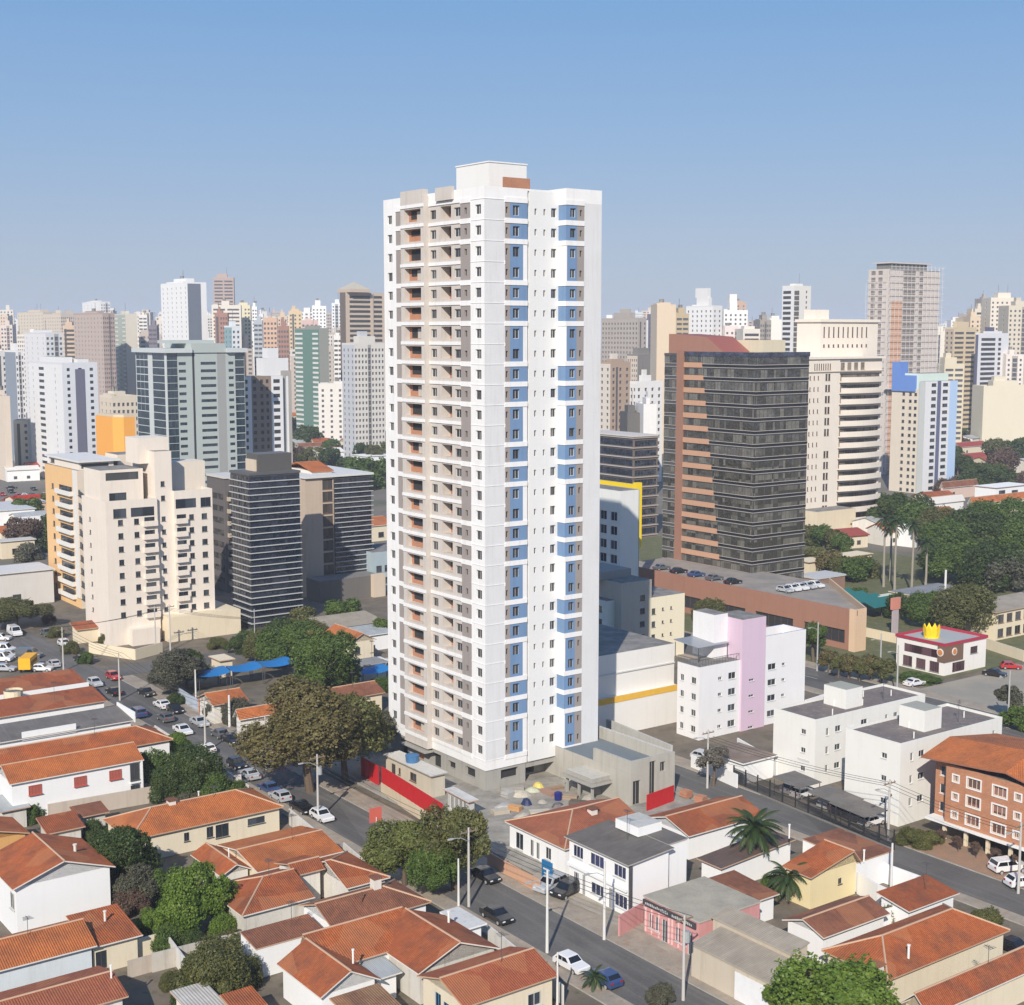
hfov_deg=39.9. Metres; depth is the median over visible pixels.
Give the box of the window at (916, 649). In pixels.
[904,643,936,657]
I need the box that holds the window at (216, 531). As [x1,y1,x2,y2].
[213,528,223,535]
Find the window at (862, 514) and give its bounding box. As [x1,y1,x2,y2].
[856,512,868,516]
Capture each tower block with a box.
[0,317,16,350]
[0,345,5,394]
[0,386,12,480]
[5,341,25,460]
[13,418,31,465]
[17,310,55,333]
[24,324,63,417]
[42,307,73,331]
[63,318,74,358]
[73,308,116,412]
[82,299,109,312]
[100,377,137,435]
[114,311,137,394]
[138,310,148,333]
[148,320,159,347]
[156,316,161,333]
[161,276,207,347]
[211,299,241,347]
[213,274,234,304]
[215,302,228,342]
[224,310,240,347]
[238,300,251,348]
[252,301,257,335]
[254,313,263,374]
[259,308,263,319]
[263,307,277,347]
[278,309,287,325]
[278,317,289,369]
[289,306,301,348]
[295,325,328,430]
[301,315,317,327]
[312,298,325,327]
[318,378,342,439]
[331,299,339,328]
[333,324,340,380]
[337,282,385,425]
[342,331,384,456]
[600,353,630,430]
[601,309,645,361]
[620,405,639,432]
[627,348,649,380]
[630,369,662,481]
[635,391,656,433]
[646,311,650,353]
[650,299,675,453]
[676,305,688,333]
[686,288,721,335]
[722,294,747,326]
[722,323,740,338]
[736,326,759,339]
[737,295,745,309]
[753,312,770,339]
[767,313,781,339]
[781,273,810,351]
[937,323,944,362]
[937,347,963,441]
[944,318,976,434]
[961,304,980,332]
[967,301,980,328]
[971,376,1023,440]
[974,322,1008,384]
[975,294,986,306]
[980,285,1013,332]
[998,298,1023,384]
[1002,344,1023,384]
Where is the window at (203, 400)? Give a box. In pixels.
[202,399,216,401]
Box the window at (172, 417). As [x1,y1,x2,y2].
[168,413,178,420]
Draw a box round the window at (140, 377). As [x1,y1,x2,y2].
[136,374,147,381]
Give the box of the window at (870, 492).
[837,490,875,500]
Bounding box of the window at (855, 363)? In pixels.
[854,362,857,369]
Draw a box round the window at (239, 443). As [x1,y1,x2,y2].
[237,441,245,446]
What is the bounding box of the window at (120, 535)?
[118,533,122,539]
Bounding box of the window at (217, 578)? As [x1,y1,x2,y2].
[214,575,224,583]
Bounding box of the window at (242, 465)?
[237,462,245,468]
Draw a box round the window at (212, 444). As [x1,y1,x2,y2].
[203,443,217,446]
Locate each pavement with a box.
[0,640,633,1004]
[121,675,744,1004]
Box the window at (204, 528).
[202,526,207,531]
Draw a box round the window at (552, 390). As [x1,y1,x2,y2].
[551,389,554,396]
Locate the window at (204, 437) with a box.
[203,436,217,438]
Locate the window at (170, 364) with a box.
[167,361,176,367]
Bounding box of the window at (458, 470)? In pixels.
[457,468,460,476]
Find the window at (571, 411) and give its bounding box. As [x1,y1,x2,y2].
[569,408,573,416]
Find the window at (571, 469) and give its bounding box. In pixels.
[569,467,573,475]
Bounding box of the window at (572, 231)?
[570,229,574,237]
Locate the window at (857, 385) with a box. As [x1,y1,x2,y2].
[840,384,878,392]
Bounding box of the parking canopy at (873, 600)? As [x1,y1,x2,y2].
[844,588,886,616]
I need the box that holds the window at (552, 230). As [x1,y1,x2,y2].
[551,229,554,237]
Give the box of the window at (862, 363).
[861,362,864,369]
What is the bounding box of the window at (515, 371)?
[513,369,518,378]
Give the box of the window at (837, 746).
[835,743,840,750]
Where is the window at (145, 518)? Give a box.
[144,517,154,520]
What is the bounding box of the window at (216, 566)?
[214,563,224,571]
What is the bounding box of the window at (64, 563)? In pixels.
[62,560,74,568]
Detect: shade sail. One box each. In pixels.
[187,666,230,693]
[220,661,262,687]
[252,656,294,678]
[360,664,387,676]
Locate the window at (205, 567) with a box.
[203,564,207,570]
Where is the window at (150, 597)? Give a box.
[147,595,156,599]
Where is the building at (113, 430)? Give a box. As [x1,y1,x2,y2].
[95,413,134,455]
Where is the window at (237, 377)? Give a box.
[235,375,243,381]
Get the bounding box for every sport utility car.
[130,705,147,718]
[532,870,567,893]
[549,876,579,899]
[988,855,1023,874]
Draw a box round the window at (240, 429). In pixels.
[237,426,244,432]
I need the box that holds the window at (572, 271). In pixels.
[570,269,574,277]
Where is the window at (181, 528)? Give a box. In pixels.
[177,527,185,531]
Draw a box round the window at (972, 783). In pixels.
[968,778,979,789]
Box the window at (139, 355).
[136,352,147,358]
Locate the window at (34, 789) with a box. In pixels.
[28,784,42,795]
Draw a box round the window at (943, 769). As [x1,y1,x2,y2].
[940,766,945,776]
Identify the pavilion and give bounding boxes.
[804,570,845,588]
[888,583,968,604]
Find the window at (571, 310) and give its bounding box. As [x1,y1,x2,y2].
[570,309,573,317]
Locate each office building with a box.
[599,484,639,575]
[662,334,809,578]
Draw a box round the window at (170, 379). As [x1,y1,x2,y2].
[167,376,177,382]
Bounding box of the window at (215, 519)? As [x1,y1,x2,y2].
[213,516,223,523]
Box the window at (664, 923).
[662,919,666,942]
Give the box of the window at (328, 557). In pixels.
[324,552,333,562]
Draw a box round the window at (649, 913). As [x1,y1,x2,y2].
[647,913,653,930]
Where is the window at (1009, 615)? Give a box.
[1007,613,1011,621]
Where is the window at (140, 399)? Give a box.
[137,396,148,403]
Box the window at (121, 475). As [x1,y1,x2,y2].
[106,471,137,480]
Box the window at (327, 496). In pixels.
[323,491,332,501]
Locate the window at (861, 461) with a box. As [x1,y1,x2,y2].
[838,458,876,468]
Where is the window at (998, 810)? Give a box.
[993,804,1005,816]
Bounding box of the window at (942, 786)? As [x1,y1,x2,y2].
[940,783,945,794]
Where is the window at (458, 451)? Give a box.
[456,448,460,456]
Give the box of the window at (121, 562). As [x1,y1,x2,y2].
[119,560,124,565]
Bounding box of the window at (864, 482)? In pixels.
[837,479,875,489]
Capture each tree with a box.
[0,596,56,624]
[2,516,43,538]
[11,496,44,510]
[12,541,43,562]
[35,521,47,551]
[39,493,45,499]
[40,513,46,532]
[89,824,164,886]
[112,861,158,898]
[140,747,170,783]
[147,647,206,693]
[155,859,238,933]
[161,740,228,794]
[168,731,191,752]
[168,932,252,994]
[176,648,211,685]
[229,671,363,792]
[241,626,270,658]
[253,624,308,666]
[265,616,292,628]
[287,627,362,686]
[289,606,316,623]
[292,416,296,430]
[292,424,322,442]
[293,445,304,462]
[293,456,304,461]
[297,447,327,465]
[306,690,395,780]
[318,446,342,461]
[321,438,340,447]
[324,597,361,614]
[326,456,343,465]
[336,456,352,467]
[342,455,385,489]
[352,442,368,453]
[359,818,442,885]
[364,444,383,454]
[371,617,387,627]
[372,710,397,751]
[381,441,385,453]
[401,840,461,892]
[413,801,491,891]
[580,964,606,992]
[690,597,725,619]
[694,745,729,785]
[724,808,784,856]
[761,976,807,1004]
[764,860,806,902]
[769,947,901,1004]
[804,547,823,557]
[804,620,827,661]
[805,524,819,545]
[810,523,830,546]
[815,549,847,570]
[817,649,839,672]
[823,529,847,550]
[827,555,851,578]
[829,656,845,677]
[830,533,854,551]
[836,557,874,581]
[840,653,860,678]
[850,587,868,592]
[852,658,869,680]
[853,555,881,578]
[861,654,882,680]
[866,491,935,518]
[870,657,896,683]
[873,513,895,586]
[874,492,907,503]
[879,523,901,580]
[883,592,909,618]
[885,515,905,589]
[895,501,940,523]
[901,519,925,586]
[903,590,943,626]
[910,504,957,536]
[914,535,938,584]
[916,544,953,577]
[919,517,980,548]
[922,540,987,583]
[927,581,998,631]
[932,477,953,490]
[945,507,1001,543]
[953,539,1023,592]
[955,445,964,453]
[955,454,967,475]
[955,474,984,484]
[956,455,973,473]
[956,498,1009,517]
[959,460,993,479]
[962,428,967,435]
[962,436,970,441]
[974,512,1023,544]
[975,464,997,483]
[980,437,1010,454]
[982,554,1023,591]
[985,465,1017,483]
[986,447,1021,469]
[987,495,1023,518]
[993,462,1008,482]
[993,684,1023,706]
[997,513,1023,552]
[998,705,1023,731]
[1011,437,1023,457]
[1015,470,1023,482]
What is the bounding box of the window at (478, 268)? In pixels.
[477,267,480,276]
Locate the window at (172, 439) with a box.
[169,436,178,442]
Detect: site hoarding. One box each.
[361,756,378,784]
[381,766,442,826]
[646,785,673,810]
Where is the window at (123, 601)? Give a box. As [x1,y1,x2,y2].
[120,599,125,605]
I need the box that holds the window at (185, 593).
[179,591,187,595]
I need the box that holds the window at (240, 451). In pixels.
[237,448,245,454]
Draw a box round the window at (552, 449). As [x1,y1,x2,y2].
[551,447,554,455]
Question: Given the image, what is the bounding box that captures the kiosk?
[876,593,891,612]
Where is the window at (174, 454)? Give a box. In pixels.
[171,451,179,457]
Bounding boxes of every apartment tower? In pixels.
[28,356,98,477]
[383,161,601,790]
[795,310,885,538]
[889,362,957,493]
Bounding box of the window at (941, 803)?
[938,801,944,812]
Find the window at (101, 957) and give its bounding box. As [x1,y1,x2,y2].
[96,950,108,968]
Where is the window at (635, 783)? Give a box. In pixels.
[633,780,639,803]
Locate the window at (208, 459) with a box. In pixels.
[203,458,217,460]
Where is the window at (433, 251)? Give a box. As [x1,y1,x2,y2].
[432,250,435,258]
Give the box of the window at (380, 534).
[378,532,383,537]
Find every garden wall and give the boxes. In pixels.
[47,786,151,814]
[89,642,162,659]
[127,954,151,978]
[151,774,240,800]
[151,930,244,972]
[154,725,248,787]
[168,937,184,969]
[178,687,197,711]
[289,808,312,827]
[343,842,388,881]
[487,852,539,892]
[488,925,563,1004]
[606,719,672,750]
[618,902,643,935]
[691,755,737,787]
[737,738,777,775]
[805,694,823,700]
[857,872,885,904]
[866,627,896,642]
[883,863,919,885]
[884,907,893,925]
[986,638,1023,661]
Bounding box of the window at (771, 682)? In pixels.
[767,679,774,686]
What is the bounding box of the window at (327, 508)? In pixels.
[323,503,332,514]
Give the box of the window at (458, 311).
[456,309,460,317]
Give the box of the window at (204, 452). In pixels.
[203,451,217,453]
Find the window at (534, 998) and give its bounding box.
[527,990,541,1004]
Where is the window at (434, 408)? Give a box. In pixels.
[433,407,436,415]
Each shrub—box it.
[26,804,46,825]
[41,611,56,623]
[46,626,64,638]
[59,640,79,654]
[76,651,93,663]
[81,817,107,842]
[92,828,129,888]
[97,633,104,643]
[111,886,151,915]
[134,907,162,933]
[140,863,182,908]
[148,762,184,803]
[150,921,184,951]
[158,969,179,992]
[166,692,185,703]
[169,976,195,1004]
[175,788,199,800]
[180,928,203,944]
[199,771,236,795]
[202,703,234,715]
[206,636,227,649]
[206,911,237,936]
[218,927,241,949]
[220,950,263,988]
[221,695,250,726]
[223,634,246,654]
[229,779,247,788]
[235,629,258,650]
[283,618,318,642]
[297,617,328,632]
[369,675,388,691]
[644,980,675,1004]
[760,873,785,892]
[883,904,895,922]
[895,825,929,846]
[898,670,921,681]
[909,829,945,850]
[917,674,943,685]
[936,829,947,845]
[951,835,963,851]
[970,841,980,855]
[970,905,1004,924]
[989,847,1001,856]
[1009,854,1017,862]
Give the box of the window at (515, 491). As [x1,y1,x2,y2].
[513,489,517,498]
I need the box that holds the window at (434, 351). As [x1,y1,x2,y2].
[432,349,436,357]
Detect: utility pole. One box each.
[56,627,67,669]
[118,653,120,700]
[149,606,159,643]
[164,604,173,649]
[187,697,210,743]
[195,669,196,697]
[228,695,230,726]
[250,716,267,776]
[298,754,324,820]
[447,827,476,906]
[457,858,459,905]
[525,869,548,952]
[556,952,558,1004]
[584,861,605,939]
[675,914,692,1000]
[693,729,713,787]
[875,779,895,836]
[890,843,893,886]
[1006,822,1023,893]
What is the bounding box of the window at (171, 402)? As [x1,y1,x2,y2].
[168,398,177,405]
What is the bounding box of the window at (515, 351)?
[513,349,518,358]
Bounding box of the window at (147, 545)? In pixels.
[145,543,154,547]
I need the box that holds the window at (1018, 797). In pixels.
[1016,794,1020,800]
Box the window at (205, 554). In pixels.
[203,551,207,557]
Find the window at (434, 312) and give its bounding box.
[432,310,436,317]
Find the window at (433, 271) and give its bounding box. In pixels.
[432,270,435,278]
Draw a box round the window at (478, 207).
[476,204,480,213]
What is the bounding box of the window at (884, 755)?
[882,752,886,759]
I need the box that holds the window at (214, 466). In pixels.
[205,465,217,468]
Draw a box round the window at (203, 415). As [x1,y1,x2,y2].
[202,414,216,416]
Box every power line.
[63,608,253,626]
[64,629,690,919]
[703,736,1018,831]
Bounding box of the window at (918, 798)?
[917,794,922,802]
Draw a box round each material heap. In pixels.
[495,802,509,807]
[513,813,530,817]
[514,790,530,797]
[521,798,531,805]
[525,787,539,792]
[533,782,543,787]
[538,799,547,803]
[552,802,562,807]
[581,794,595,799]
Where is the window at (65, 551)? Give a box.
[62,548,73,555]
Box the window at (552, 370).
[551,369,554,377]
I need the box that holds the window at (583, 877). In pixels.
[582,874,584,894]
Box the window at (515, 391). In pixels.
[513,389,518,398]
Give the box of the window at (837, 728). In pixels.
[835,725,840,732]
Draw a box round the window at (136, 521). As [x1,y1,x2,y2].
[134,519,139,524]
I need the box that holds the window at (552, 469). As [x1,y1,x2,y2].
[550,467,554,475]
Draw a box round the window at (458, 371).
[456,369,460,377]
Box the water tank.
[3,687,22,698]
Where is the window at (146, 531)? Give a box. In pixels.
[145,530,154,534]
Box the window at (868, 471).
[838,469,875,478]
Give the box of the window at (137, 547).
[135,545,139,550]
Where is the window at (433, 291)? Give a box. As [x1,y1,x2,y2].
[432,290,435,298]
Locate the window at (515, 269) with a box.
[513,267,518,276]
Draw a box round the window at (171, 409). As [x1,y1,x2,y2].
[168,406,178,412]
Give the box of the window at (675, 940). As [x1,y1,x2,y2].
[674,927,679,943]
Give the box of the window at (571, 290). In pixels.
[570,289,574,297]
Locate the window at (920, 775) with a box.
[917,772,923,780]
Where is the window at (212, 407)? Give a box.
[202,406,216,409]
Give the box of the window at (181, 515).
[177,514,185,518]
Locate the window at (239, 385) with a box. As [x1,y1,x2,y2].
[235,382,244,388]
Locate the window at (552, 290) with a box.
[551,289,554,297]
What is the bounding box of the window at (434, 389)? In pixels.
[433,388,436,396]
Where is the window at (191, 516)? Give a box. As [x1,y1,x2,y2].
[189,514,193,520]
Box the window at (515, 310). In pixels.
[513,308,518,317]
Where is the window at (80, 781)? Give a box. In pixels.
[74,775,87,787]
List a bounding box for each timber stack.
[490,807,509,815]
[500,785,523,790]
[507,803,522,811]
[529,808,549,814]
[540,788,555,796]
[546,785,563,790]
[562,793,577,799]
[568,799,586,804]
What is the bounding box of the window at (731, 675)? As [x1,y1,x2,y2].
[728,672,735,679]
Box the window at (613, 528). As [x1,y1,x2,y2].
[611,526,616,535]
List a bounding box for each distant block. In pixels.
[0,305,14,324]
[0,314,12,349]
[14,319,17,330]
[16,331,26,412]
[65,310,77,313]
[134,310,152,324]
[136,311,139,333]
[139,330,161,347]
[207,315,211,337]
[242,335,247,372]
[245,349,253,375]
[253,333,263,374]
[261,309,274,317]
[271,308,279,321]
[290,349,294,368]
[290,356,295,411]
[302,308,311,319]
[326,310,331,333]
[329,329,333,344]
[329,342,333,382]
[333,327,339,334]
[634,310,642,317]
[642,308,650,318]
[939,321,946,328]
[947,313,958,326]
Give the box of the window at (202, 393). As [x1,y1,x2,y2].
[201,392,215,394]
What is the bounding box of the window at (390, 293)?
[389,292,392,299]
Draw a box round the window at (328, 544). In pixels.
[323,540,332,550]
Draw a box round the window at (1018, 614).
[1015,611,1020,620]
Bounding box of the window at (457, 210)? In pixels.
[455,207,459,215]
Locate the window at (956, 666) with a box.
[952,660,964,671]
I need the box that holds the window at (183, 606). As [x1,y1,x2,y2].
[179,604,188,608]
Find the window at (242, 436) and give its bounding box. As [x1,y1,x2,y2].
[237,433,245,439]
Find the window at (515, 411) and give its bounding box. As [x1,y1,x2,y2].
[513,409,518,418]
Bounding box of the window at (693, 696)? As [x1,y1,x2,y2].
[690,693,695,700]
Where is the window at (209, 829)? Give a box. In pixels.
[206,826,214,838]
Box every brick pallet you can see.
[679,788,692,798]
[694,794,707,801]
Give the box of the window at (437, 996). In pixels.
[435,991,440,1004]
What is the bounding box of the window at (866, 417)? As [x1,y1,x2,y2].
[839,416,877,424]
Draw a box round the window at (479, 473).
[477,471,481,479]
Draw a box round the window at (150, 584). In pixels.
[146,582,156,586]
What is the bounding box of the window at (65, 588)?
[63,585,75,594]
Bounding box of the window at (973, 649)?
[970,646,977,654]
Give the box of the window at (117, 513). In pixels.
[113,508,125,518]
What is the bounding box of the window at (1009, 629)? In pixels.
[1006,627,1011,635]
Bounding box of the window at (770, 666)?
[768,663,775,670]
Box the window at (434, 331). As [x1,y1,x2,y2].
[432,329,436,337]
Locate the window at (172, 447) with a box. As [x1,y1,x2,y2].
[169,443,179,450]
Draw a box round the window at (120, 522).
[118,520,122,525]
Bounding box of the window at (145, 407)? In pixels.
[137,403,148,410]
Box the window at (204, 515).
[202,513,206,518]
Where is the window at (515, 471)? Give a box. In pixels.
[513,469,517,478]
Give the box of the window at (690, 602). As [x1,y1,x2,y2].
[685,596,700,608]
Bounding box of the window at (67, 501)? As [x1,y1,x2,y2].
[60,497,71,504]
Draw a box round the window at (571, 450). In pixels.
[569,448,573,455]
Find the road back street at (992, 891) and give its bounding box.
[386,663,1023,915]
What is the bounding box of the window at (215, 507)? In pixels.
[212,504,223,511]
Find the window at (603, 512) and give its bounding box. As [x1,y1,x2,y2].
[601,510,606,519]
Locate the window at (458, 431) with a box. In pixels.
[456,429,460,437]
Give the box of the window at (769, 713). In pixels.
[767,710,773,717]
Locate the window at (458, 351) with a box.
[456,349,460,357]
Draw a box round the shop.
[643,876,760,955]
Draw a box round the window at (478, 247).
[477,246,480,255]
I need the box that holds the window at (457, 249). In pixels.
[456,248,459,256]
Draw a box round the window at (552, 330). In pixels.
[551,329,554,337]
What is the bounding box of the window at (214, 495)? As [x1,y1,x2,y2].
[212,492,222,499]
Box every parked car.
[0,633,11,640]
[0,663,17,671]
[4,649,16,657]
[32,663,53,671]
[39,628,48,636]
[46,659,60,666]
[57,638,68,645]
[73,654,86,661]
[87,676,102,686]
[105,670,120,680]
[105,686,122,696]
[137,686,154,696]
[153,699,169,709]
[156,712,174,722]
[166,702,184,714]
[172,723,192,734]
[189,715,209,727]
[198,742,216,752]
[209,727,228,738]
[220,732,239,745]
[226,755,247,770]
[238,767,260,781]
[257,781,280,793]
[268,789,291,802]
[289,799,311,814]
[309,805,334,822]
[470,865,500,884]
[479,903,513,925]
[553,949,589,974]
[585,967,622,989]
[652,563,670,570]
[669,567,687,573]
[687,570,705,577]
[690,748,703,756]
[705,574,723,580]
[723,577,742,584]
[776,584,793,592]
[779,783,807,793]
[786,583,801,591]
[790,787,814,799]
[793,582,809,590]
[801,581,817,589]
[809,580,824,587]
[817,798,829,808]
[828,804,847,813]
[845,811,859,821]
[859,814,886,826]
[903,677,925,686]
[982,668,1007,676]
[1000,660,1022,669]
[1003,872,1023,889]
[1003,935,1023,950]
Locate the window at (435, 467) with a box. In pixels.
[433,465,437,473]
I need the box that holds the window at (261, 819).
[247,816,265,826]
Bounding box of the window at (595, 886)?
[590,881,602,898]
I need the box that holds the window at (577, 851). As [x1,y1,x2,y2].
[572,845,582,860]
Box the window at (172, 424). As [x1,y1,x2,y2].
[169,421,178,427]
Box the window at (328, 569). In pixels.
[324,564,333,574]
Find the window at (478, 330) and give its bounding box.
[477,329,480,337]
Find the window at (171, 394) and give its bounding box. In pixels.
[167,391,177,397]
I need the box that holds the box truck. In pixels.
[18,652,39,671]
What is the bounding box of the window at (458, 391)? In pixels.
[456,389,460,397]
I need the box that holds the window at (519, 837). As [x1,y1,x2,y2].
[515,832,522,851]
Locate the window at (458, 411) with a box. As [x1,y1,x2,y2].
[456,409,460,417]
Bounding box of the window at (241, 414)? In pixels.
[236,411,244,417]
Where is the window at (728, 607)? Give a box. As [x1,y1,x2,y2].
[715,604,744,611]
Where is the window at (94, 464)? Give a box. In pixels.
[81,463,108,468]
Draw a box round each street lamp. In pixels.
[808,622,818,670]
[871,633,881,680]
[888,645,898,686]
[999,670,1010,722]
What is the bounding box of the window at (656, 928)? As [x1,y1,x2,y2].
[654,917,659,933]
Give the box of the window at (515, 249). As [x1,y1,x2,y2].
[513,247,518,256]
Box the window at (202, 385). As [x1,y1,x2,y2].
[201,384,215,386]
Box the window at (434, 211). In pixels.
[432,210,435,218]
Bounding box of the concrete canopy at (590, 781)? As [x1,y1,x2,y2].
[561,765,612,799]
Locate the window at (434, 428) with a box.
[433,426,436,434]
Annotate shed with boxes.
[354,640,387,681]
[443,787,478,811]
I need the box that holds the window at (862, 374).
[840,373,878,381]
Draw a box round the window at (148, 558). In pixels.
[146,556,155,560]
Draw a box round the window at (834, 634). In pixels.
[805,622,844,642]
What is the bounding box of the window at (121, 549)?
[119,546,124,552]
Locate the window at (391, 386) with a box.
[390,385,393,393]
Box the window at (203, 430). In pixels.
[202,428,216,431]
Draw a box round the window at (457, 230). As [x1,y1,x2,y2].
[455,228,459,236]
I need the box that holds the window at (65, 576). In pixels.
[62,572,74,581]
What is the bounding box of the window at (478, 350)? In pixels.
[477,349,480,358]
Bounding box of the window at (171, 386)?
[168,383,177,390]
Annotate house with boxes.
[0,501,36,525]
[0,525,8,538]
[0,537,39,558]
[0,562,54,604]
[0,669,88,698]
[0,682,107,723]
[0,702,135,747]
[0,718,173,781]
[0,741,143,823]
[0,794,30,826]
[0,816,29,848]
[0,831,115,933]
[0,903,155,991]
[0,964,128,1004]
[4,465,39,481]
[5,494,40,500]
[8,510,45,517]
[9,494,45,510]
[17,515,42,522]
[23,462,39,469]
[36,810,85,837]
[69,801,109,834]
[70,620,98,643]
[103,785,283,858]
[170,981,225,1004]
[190,842,252,881]
[197,674,248,723]
[210,850,390,930]
[217,814,343,875]
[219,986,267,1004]
[233,702,291,736]
[240,900,321,976]
[277,906,499,1004]
[292,439,305,444]
[294,442,321,447]
[298,873,431,927]
[309,438,330,442]
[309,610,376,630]
[312,447,344,464]
[314,672,384,709]
[326,623,376,658]
[329,983,400,1004]
[348,624,387,649]
[351,453,385,460]
[371,516,386,541]
[417,932,556,1004]
[440,906,486,935]
[504,797,634,873]
[564,809,687,913]
[649,795,764,859]
[690,906,809,1004]
[696,825,795,879]
[709,870,779,921]
[722,742,777,783]
[782,824,893,908]
[782,895,889,963]
[804,551,873,572]
[821,527,869,547]
[821,903,1009,1003]
[850,516,881,531]
[865,523,894,545]
[873,945,1023,1004]
[876,861,959,921]
[897,524,922,547]
[910,490,952,498]
[927,494,964,509]
[939,479,978,497]
[955,441,984,452]
[959,452,986,458]
[960,592,1023,640]
[963,435,979,441]
[967,491,1023,511]
[974,457,1004,462]
[974,482,1023,496]
[1014,458,1023,472]
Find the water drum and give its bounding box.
[554,791,561,800]
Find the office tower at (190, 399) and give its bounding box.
[131,340,247,486]
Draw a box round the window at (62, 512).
[60,510,72,517]
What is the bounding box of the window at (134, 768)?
[130,763,140,781]
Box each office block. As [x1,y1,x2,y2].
[229,451,302,628]
[292,461,385,602]
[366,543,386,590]
[600,430,659,536]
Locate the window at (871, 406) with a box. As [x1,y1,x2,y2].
[839,405,877,413]
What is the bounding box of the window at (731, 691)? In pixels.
[728,688,735,695]
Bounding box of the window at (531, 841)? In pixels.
[529,839,533,857]
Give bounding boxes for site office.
[383,750,447,797]
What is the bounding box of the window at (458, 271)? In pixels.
[456,269,460,276]
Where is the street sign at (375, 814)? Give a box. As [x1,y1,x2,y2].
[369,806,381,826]
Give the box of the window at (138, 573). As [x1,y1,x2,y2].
[136,571,140,577]
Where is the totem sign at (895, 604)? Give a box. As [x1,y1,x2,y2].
[890,597,900,633]
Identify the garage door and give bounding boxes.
[734,971,767,1004]
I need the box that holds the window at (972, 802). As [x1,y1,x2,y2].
[967,796,979,808]
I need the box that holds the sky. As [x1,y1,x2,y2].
[0,0,1023,333]
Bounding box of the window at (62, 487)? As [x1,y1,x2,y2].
[59,484,71,491]
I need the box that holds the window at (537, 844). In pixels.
[535,842,539,860]
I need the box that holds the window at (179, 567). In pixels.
[178,566,187,570]
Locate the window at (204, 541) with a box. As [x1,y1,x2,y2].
[202,539,207,544]
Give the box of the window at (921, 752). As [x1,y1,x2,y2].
[919,750,923,757]
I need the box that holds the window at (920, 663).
[916,658,925,669]
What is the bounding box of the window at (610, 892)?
[609,888,611,908]
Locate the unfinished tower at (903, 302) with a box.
[865,262,944,474]
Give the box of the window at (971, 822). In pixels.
[966,815,978,826]
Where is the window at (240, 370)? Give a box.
[235,367,243,373]
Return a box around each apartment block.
[44,451,130,608]
[81,435,240,645]
[206,472,232,592]
[245,348,292,462]
[599,562,651,635]
[649,586,684,655]
[674,608,805,740]
[773,681,924,787]
[844,700,1001,826]
[921,733,1023,855]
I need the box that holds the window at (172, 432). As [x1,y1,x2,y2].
[169,428,178,435]
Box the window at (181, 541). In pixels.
[177,540,186,544]
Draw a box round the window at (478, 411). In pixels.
[477,410,481,419]
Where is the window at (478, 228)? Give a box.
[476,225,480,234]
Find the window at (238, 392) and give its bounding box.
[236,389,244,395]
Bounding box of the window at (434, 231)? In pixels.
[432,230,435,238]
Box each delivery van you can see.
[0,642,15,649]
[0,650,13,662]
[6,624,22,636]
[15,647,42,657]
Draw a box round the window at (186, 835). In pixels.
[184,832,189,842]
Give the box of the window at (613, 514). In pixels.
[610,511,616,521]
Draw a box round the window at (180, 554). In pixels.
[178,553,186,557]
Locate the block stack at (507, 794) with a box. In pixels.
[500,790,514,798]
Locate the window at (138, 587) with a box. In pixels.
[136,584,140,590]
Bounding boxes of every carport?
[772,771,821,797]
[807,785,863,822]
[828,796,887,827]
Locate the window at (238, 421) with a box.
[236,419,244,425]
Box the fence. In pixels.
[733,765,894,849]
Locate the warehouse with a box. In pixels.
[598,624,676,730]
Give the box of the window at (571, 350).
[570,349,573,357]
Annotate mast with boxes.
[943,570,946,611]
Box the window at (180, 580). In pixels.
[179,578,187,582]
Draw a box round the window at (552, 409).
[551,408,554,416]
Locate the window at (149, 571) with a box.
[146,569,155,573]
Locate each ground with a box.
[0,413,1022,605]
[0,589,1023,1004]
[324,742,697,874]
[533,869,691,962]
[639,536,1023,683]
[907,839,1023,887]
[921,665,1023,709]
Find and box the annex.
[544,725,674,805]
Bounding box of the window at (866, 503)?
[837,501,874,506]
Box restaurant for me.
[895,623,987,675]
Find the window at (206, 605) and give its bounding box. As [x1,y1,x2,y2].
[204,602,208,608]
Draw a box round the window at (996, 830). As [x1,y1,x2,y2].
[992,823,1004,835]
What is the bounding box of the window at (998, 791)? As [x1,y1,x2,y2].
[994,786,1006,797]
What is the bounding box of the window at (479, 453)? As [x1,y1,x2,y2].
[477,451,481,459]
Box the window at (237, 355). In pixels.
[235,353,243,358]
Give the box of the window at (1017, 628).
[1014,625,1019,634]
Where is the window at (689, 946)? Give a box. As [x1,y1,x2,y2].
[688,933,691,955]
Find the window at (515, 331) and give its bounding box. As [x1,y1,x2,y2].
[513,329,518,338]
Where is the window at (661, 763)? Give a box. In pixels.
[660,761,663,770]

